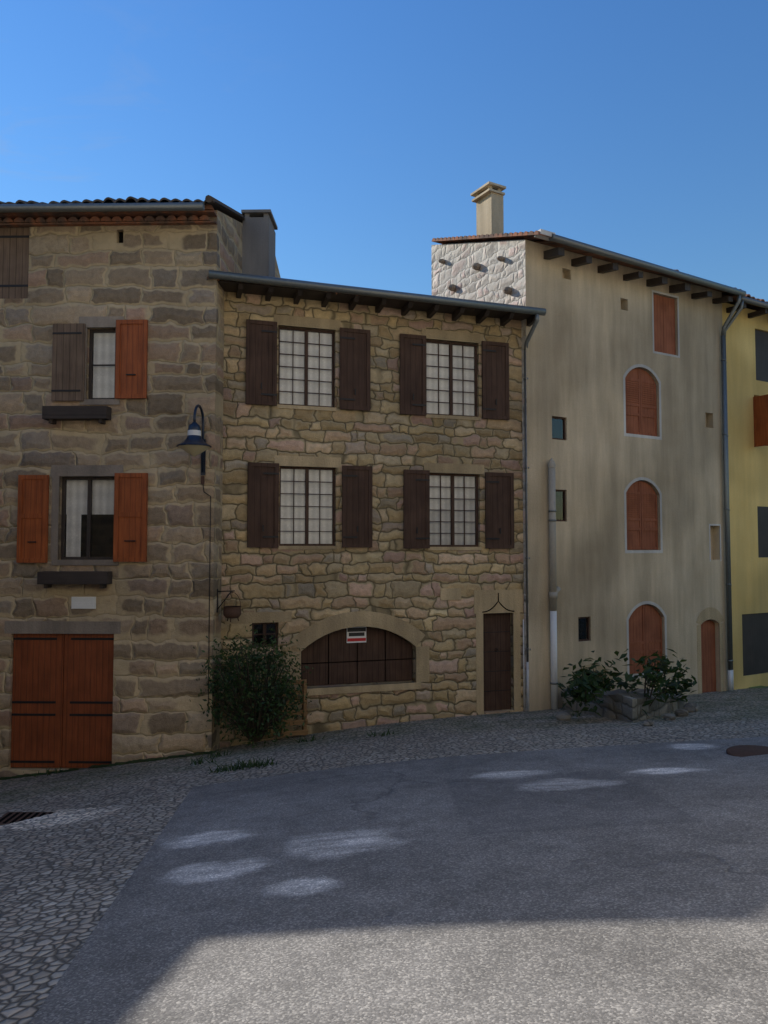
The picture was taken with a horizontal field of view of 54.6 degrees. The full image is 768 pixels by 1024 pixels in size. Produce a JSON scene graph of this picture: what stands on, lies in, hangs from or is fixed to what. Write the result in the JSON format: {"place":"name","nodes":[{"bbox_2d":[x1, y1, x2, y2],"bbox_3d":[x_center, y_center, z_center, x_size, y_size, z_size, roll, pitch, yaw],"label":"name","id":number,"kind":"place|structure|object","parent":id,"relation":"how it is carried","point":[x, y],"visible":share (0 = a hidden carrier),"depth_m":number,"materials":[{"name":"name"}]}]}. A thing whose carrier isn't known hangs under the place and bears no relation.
{"place":"outdoors","nodes":[
{"label":"outdoors","id":0,"kind":"place"},
{"bbox_2d":[65,232,122,556],"bbox_3d":[-5.305,-2.147,13.642,1.090,6.028,0.101,0,-3,1],"label":"house interior","id":1,"kind":"object","parent":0,"point":[102,532],"visible":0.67,"depth_m":13.57,"materials":[{"name":"black"}]},
{"bbox_2d":[241,209,277,276],"bbox_3d":[-2.686,-4.026,16.000,0.623,4.658,0.880,0,-3,2],"label":"house chimney","id":2,"kind":"object","parent":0,"point":[259,227],"visible":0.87,"depth_m":15.68,"materials":[{"name":"grey concrete"}]},
{"bbox_2d":[253,329,474,684],"bbox_3d":[-0.311,-0.088,15.001,4.679,6.995,0.079,1,-3,-17],"label":"house interior","id":3,"kind":"object","parent":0,"point":[259,628],"visible":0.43,"depth_m":14.29,"materials":[{"name":"black"}]},
{"bbox_2d":[225,314,522,712],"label":"stone trim","id":4,"kind":"structure","parent":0,"point":[486,600],"depth_m":14.84,"materials":[{"name":"beige stone"}]},
{"bbox_2d":[482,593,513,612],"bbox_3d":[2.379,1.882,15.471,0.729,0.402,0.024,1,-3,-17],"label":"door ornament","id":5,"kind":"object","parent":4,"relation":"attached to","point":[495,605],"visible":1,"depth_m":15.46,"materials":[{"name":"brown stone"}]},
{"bbox_2d":[0,686,767,1023],"bbox_3d":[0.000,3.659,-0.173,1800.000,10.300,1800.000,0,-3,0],"label":"ground cobbles","id":6,"kind":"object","parent":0,"point":[70,864],"visible":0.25,"depth_m":9.95,"materials":[{"name":"grey stone"}]},
{"bbox_2d":[0,812,54,824],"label":"drain grate","id":7,"kind":"object","parent":6,"relation":"on","point":[9,817],"visible":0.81,"depth_m":8.81,"materials":[{"name":"black metal"}]},
{"bbox_2d":[0,751,216,779],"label":"curb","id":8,"kind":"structure","parent":6,"relation":"on","point":[115,764],"depth_m":13.05,"materials":[{"name":"grey stone"}]},
{"bbox_2d":[0,210,280,776],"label":"house walls","id":9,"kind":"structure","parent":6,"relation":"on","point":[156,604],"depth_m":13.43,"materials":[{"name":"brown stone"}]},
{"bbox_2d":[0,222,85,400],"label":"shutters","id":10,"kind":"object","parent":9,"relation":"attached to","point":[68,361],"visible":0.91,"depth_m":13.47,"materials":[{"name":"brown wood"}]},
{"bbox_2d":[11,634,113,767],"bbox_3d":[-5.737,3.369,13.321,1.836,2.367,0.050,0,-3,1],"label":"garage door","id":11,"kind":"structure","parent":9,"relation":"in","point":[63,670],"depth_m":13.30,"materials":[{"name":"brown wood"}]},
{"bbox_2d":[4,316,123,633],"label":"window surrounds","id":12,"kind":"object","parent":9,"relation":"in","point":[62,627],"visible":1,"depth_m":13.37,"materials":[{"name":"stone"}]},
{"bbox_2d":[37,406,111,587],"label":"window boxes","id":13,"kind":"object","parent":9,"relation":"attached to","point":[53,415],"visible":1,"depth_m":13.23,"materials":[{"name":"brown wood"}]},
{"bbox_2d":[16,320,147,562],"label":"shutters","id":14,"kind":"object","parent":9,"relation":"attached to","point":[131,489],"visible":1,"depth_m":13.34,"materials":[{"name":"brown wood"}]},
{"bbox_2d":[71,597,95,608],"bbox_3d":[-5.363,1.621,13.283,0.434,0.214,0.032,0,-3,2],"label":"plaque","id":15,"kind":"object","parent":9,"relation":"attached to","point":[83,602],"visible":1,"depth_m":13.27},
{"bbox_2d":[61,329,115,559],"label":"window frames","id":16,"kind":"structure","parent":9,"relation":"in","point":[89,496],"depth_m":13.51,"materials":[{"name":"wood"}]},
{"bbox_2d":[66,333,114,556],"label":"curtains","id":17,"kind":"object","parent":9,"relation":"attached to","point":[102,490],"visible":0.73,"depth_m":13.58,"materials":[{"name":"fabric"}]},
{"bbox_2d":[0,202,204,212],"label":"gutter","id":18,"kind":"object","parent":9,"relation":"attached to","point":[114,207],"visible":1,"depth_m":13.10,"materials":[{"name":"grey metal"}]},
{"bbox_2d":[0,235,234,763],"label":"iron hardware","id":19,"kind":"object","parent":9,"relation":"attached to","point":[71,702],"visible":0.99,"depth_m":13.29,"materials":[{"name":"black metal"}]},
{"bbox_2d":[223,591,240,621],"bbox_3d":[-2.757,1.717,13.527,0.330,0.542,0.330,0,-3,2],"label":"hanging cauldron","id":20,"kind":"object","parent":19,"relation":"hanging from","point":[230,612],"visible":1,"depth_m":13.40,"materials":[{"name":"orange metal"}]},
{"bbox_2d":[0,195,244,227],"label":"house roof tiles","id":21,"kind":"object","parent":9,"relation":"on","point":[211,204],"visible":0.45,"depth_m":13.49,"materials":[{"name":"brown tile"}]},
{"bbox_2d":[176,404,211,483],"bbox_3d":[-3.255,-1.208,12.930,0.590,1.377,0.895,0,-3,2],"label":"wall street lamp","id":22,"kind":"object","parent":9,"relation":"attached to","point":[193,443],"depth_m":12.70,"materials":[{"name":"blue"}]},
{"bbox_2d":[185,621,312,747],"bbox_3d":[-2.369,3.141,13.189,2.259,2.395,1.888,0,-3,0],"label":"bush","id":23,"kind":"object","parent":6,"relation":"on","point":[254,729],"visible":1,"depth_m":13.02,"materials":[{"name":"green plant"}]},
{"bbox_2d":[280,679,307,736],"bbox_3d":[-1.690,3.672,13.944,0.506,1.012,0.200,1,-3,-17],"label":"wooden pallet","id":24,"kind":"object","parent":6,"relation":"on","point":[304,731],"visible":0.57,"depth_m":13.92,"materials":[{"name":"brown wood"}]},
{"bbox_2d":[23,710,581,776],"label":"grass tufts","id":25,"kind":"object","parent":6,"relation":"on","point":[250,764],"visible":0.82,"depth_m":10.85,"materials":[{"name":"green plant"}]},
{"bbox_2d":[220,291,523,747],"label":"house walls","id":26,"kind":"structure","parent":6,"relation":"on","point":[387,573],"depth_m":14.81,"materials":[{"name":"beige stone"}]},
{"bbox_2d":[207,276,357,295],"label":"roof tiles","id":27,"kind":"object","parent":26,"relation":"on","point":[260,284],"visible":0.12,"depth_m":14.13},
{"bbox_2d":[347,627,365,642],"bbox_3d":[-0.545,2.430,14.749,0.399,0.318,0.026,1,-3,-17],"label":"for sale sign","id":28,"kind":"object","parent":26,"relation":"attached to","point":[356,634],"visible":0.88,"depth_m":14.74,"materials":[{"name":"white plastic"}]},
{"bbox_2d":[252,326,477,646],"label":"window grilles","id":29,"kind":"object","parent":26,"relation":"in","point":[450,402],"depth_m":14.72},
{"bbox_2d":[207,279,534,326],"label":"roof eaves","id":30,"kind":"object","parent":26,"relation":"attached to","point":[353,301],"visible":0.88,"depth_m":14.65,"materials":[{"name":"brown wood"}]},
{"bbox_2d":[279,330,474,544],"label":"house curtains","id":31,"kind":"object","parent":26,"relation":"attached to","point":[313,399],"visible":0.7,"depth_m":14.78,"materials":[{"name":"white fabric"}]},
{"bbox_2d":[209,270,545,710],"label":"house gutter pipes","id":32,"kind":"object","parent":26,"relation":"attached to","point":[300,284],"visible":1,"depth_m":14.66,"materials":[{"name":"grey metal"}]},
{"bbox_2d":[246,319,513,710],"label":"shutters","id":33,"kind":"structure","parent":26,"relation":"attached to","point":[262,488],"depth_m":14.84,"materials":[{"name":"brown wood"}]},
{"bbox_2d":[261,330,509,691],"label":"shutter hinges","id":34,"kind":"object","parent":33,"relation":"attached to","point":[416,479],"visible":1,"depth_m":14.96,"materials":[{"name":"black metal"}]},
{"bbox_2d":[431,240,727,710],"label":"house walls","id":35,"kind":"structure","parent":6,"relation":"on","point":[590,343],"depth_m":16.92,"materials":[{"name":"beige paint"}]},
{"bbox_2d":[438,256,511,294],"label":"protruding stones","id":36,"kind":"object","parent":35,"relation":"in","point":[477,266],"visible":1,"depth_m":17.19,"materials":[{"name":"grey stone"}]},
{"bbox_2d":[552,419,589,680],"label":"window panes","id":37,"kind":"structure","parent":35,"relation":"in","point":[556,428],"depth_m":16.33,"materials":[{"name":"black glass"}]},
{"bbox_2d":[552,416,589,640],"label":"window frames","id":38,"kind":"structure","parent":35,"relation":"in","point":[564,519],"depth_m":16.29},
{"bbox_2d":[431,230,741,291],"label":"house roof tiles","id":39,"kind":"object","parent":35,"relation":"on","point":[526,235],"visible":0.27,"depth_m":16.86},
{"bbox_2d":[470,181,505,235],"bbox_3d":[2.488,-6.647,17.720,0.510,2.081,0.720,2,-3,-30],"label":"house chimney","id":40,"kind":"object","parent":39,"relation":"on","point":[488,198],"visible":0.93,"depth_m":17.56,"materials":[{"name":"beige concrete"}]},
{"bbox_2d":[543,247,732,303],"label":"rafter ends","id":41,"kind":"object","parent":35,"relation":"attached to","point":[554,253],"visible":1,"depth_m":17.21,"materials":[{"name":"brown wood"}]},
{"bbox_2d":[534,229,745,709],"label":"house gutter pipes","id":42,"kind":"object","parent":35,"relation":"attached to","point":[555,589],"visible":0.99,"depth_m":16.44,"materials":[{"name":"metal"}]},
{"bbox_2d":[569,607,724,693],"bbox_3d":[6.237,3.468,17.328,5.281,2.325,0.038,2,-3,-30],"label":"door frame","id":43,"kind":"object","parent":35,"relation":"attached to","point":[709,613],"visible":0.65,"depth_m":18.32,"materials":[{"name":"beige stone"}]},
{"bbox_2d":[625,294,715,692],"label":"shutters","id":44,"kind":"object","parent":35,"relation":"attached to","point":[645,629],"visible":0.96,"depth_m":17.56,"materials":[{"name":"brown wood"}]},
{"bbox_2d":[623,290,721,676],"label":"window surrounds","id":45,"kind":"object","parent":35,"relation":"attached to","point":[645,479],"visible":0.98,"depth_m":17.57,"materials":[{"name":"grey paint"}]},
{"bbox_2d":[556,658,606,716],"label":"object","id":46,"kind":"object","parent":6,"relation":"on","point":[589,683],"visible":1,"depth_m":13.11,"materials":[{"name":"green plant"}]},
{"bbox_2d":[562,686,686,721],"bbox_3d":[4.863,3.924,15.386,2.229,1.186,5.189,0,-3,-7],"label":"stone trough","id":47,"kind":"object","parent":6,"relation":"on","point":[621,704],"visible":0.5,"depth_m":13.51,"materials":[{"name":"stone"}]},
{"bbox_2d":[567,651,620,691],"bbox_3d":[4.365,3.405,15.178,0.970,1.051,1.111,1,-3,-24],"label":"plant","id":48,"kind":"object","parent":47,"relation":"on","point":[606,684],"visible":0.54,"depth_m":15.22,"materials":[{"name":"green plant"}]},
{"bbox_2d":[604,648,682,715],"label":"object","id":49,"kind":"object","parent":47,"relation":"on","point":[652,674],"visible":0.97,"depth_m":13.29,"materials":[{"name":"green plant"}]},
{"bbox_2d":[643,654,696,702],"bbox_3d":[5.563,3.270,14.463,0.995,1.001,0.916,0,-3,0],"label":"plant","id":50,"kind":"object","parent":47,"relation":"on","point":[686,685],"visible":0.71,"depth_m":14.34,"materials":[{"name":"green plant"}]},
{"bbox_2d":[555,702,698,725],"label":"stones","id":51,"kind":"object","parent":6,"relation":"on","point":[690,707],"visible":0.98,"depth_m":13.43,"materials":[{"name":"grey stone"}]},
{"bbox_2d":[722,303,767,689],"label":"house walls","id":52,"kind":"structure","parent":6,"relation":"on","point":[748,477],"depth_m":19.50,"materials":[{"name":"yellow paint"}]},
{"bbox_2d":[724,296,767,689],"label":"house gutter pipes","id":53,"kind":"object","parent":52,"relation":"attached to","point":[753,302],"visible":0.48,"depth_m":18.94,"materials":[{"name":"grey metal"}]},
{"bbox_2d":[726,303,767,317],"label":"far house rafter tails","id":54,"kind":"object","parent":52,"relation":"attached to","point":[755,313],"visible":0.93,"depth_m":19.47,"materials":[{"name":"brown wood"}]},
{"bbox_2d":[742,329,767,675],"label":"shutters","id":55,"kind":"object","parent":52,"relation":"attached to","point":[755,640],"visible":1,"depth_m":19.68,"materials":[{"name":"wood"}]},
{"bbox_2d":[0,0,767,300],"label":"sky","id":56,"kind":"structure","parent":0,"point":[367,130],"materials":[{"name":"blue"}]},
{"bbox_2d":[29,736,767,1023],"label":"road asphalt","id":57,"kind":"structure","parent":0,"point":[620,884],"depth_m":4.50,"materials":[{"name":"grey asphalt"}]},
{"bbox_2d":[726,745,767,756],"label":"manhole cover","id":58,"kind":"object","parent":57,"relation":"on","point":[744,750],"visible":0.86,"depth_m":9.05,"materials":[{"name":"orange metal"}]},
{"bbox_2d":[722,292,767,310],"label":"far house roof tiles","id":59,"kind":"object","parent":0,"point":[748,306],"visible":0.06,"depth_m":19.57,"materials":[{"name":"brown tile"}]},
{"bbox_2d":[753,394,767,446],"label":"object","id":60,"kind":"structure","parent":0,"point":[760,409],"depth_m":19.61,"materials":[{"name":"orange wood"}]}
]}

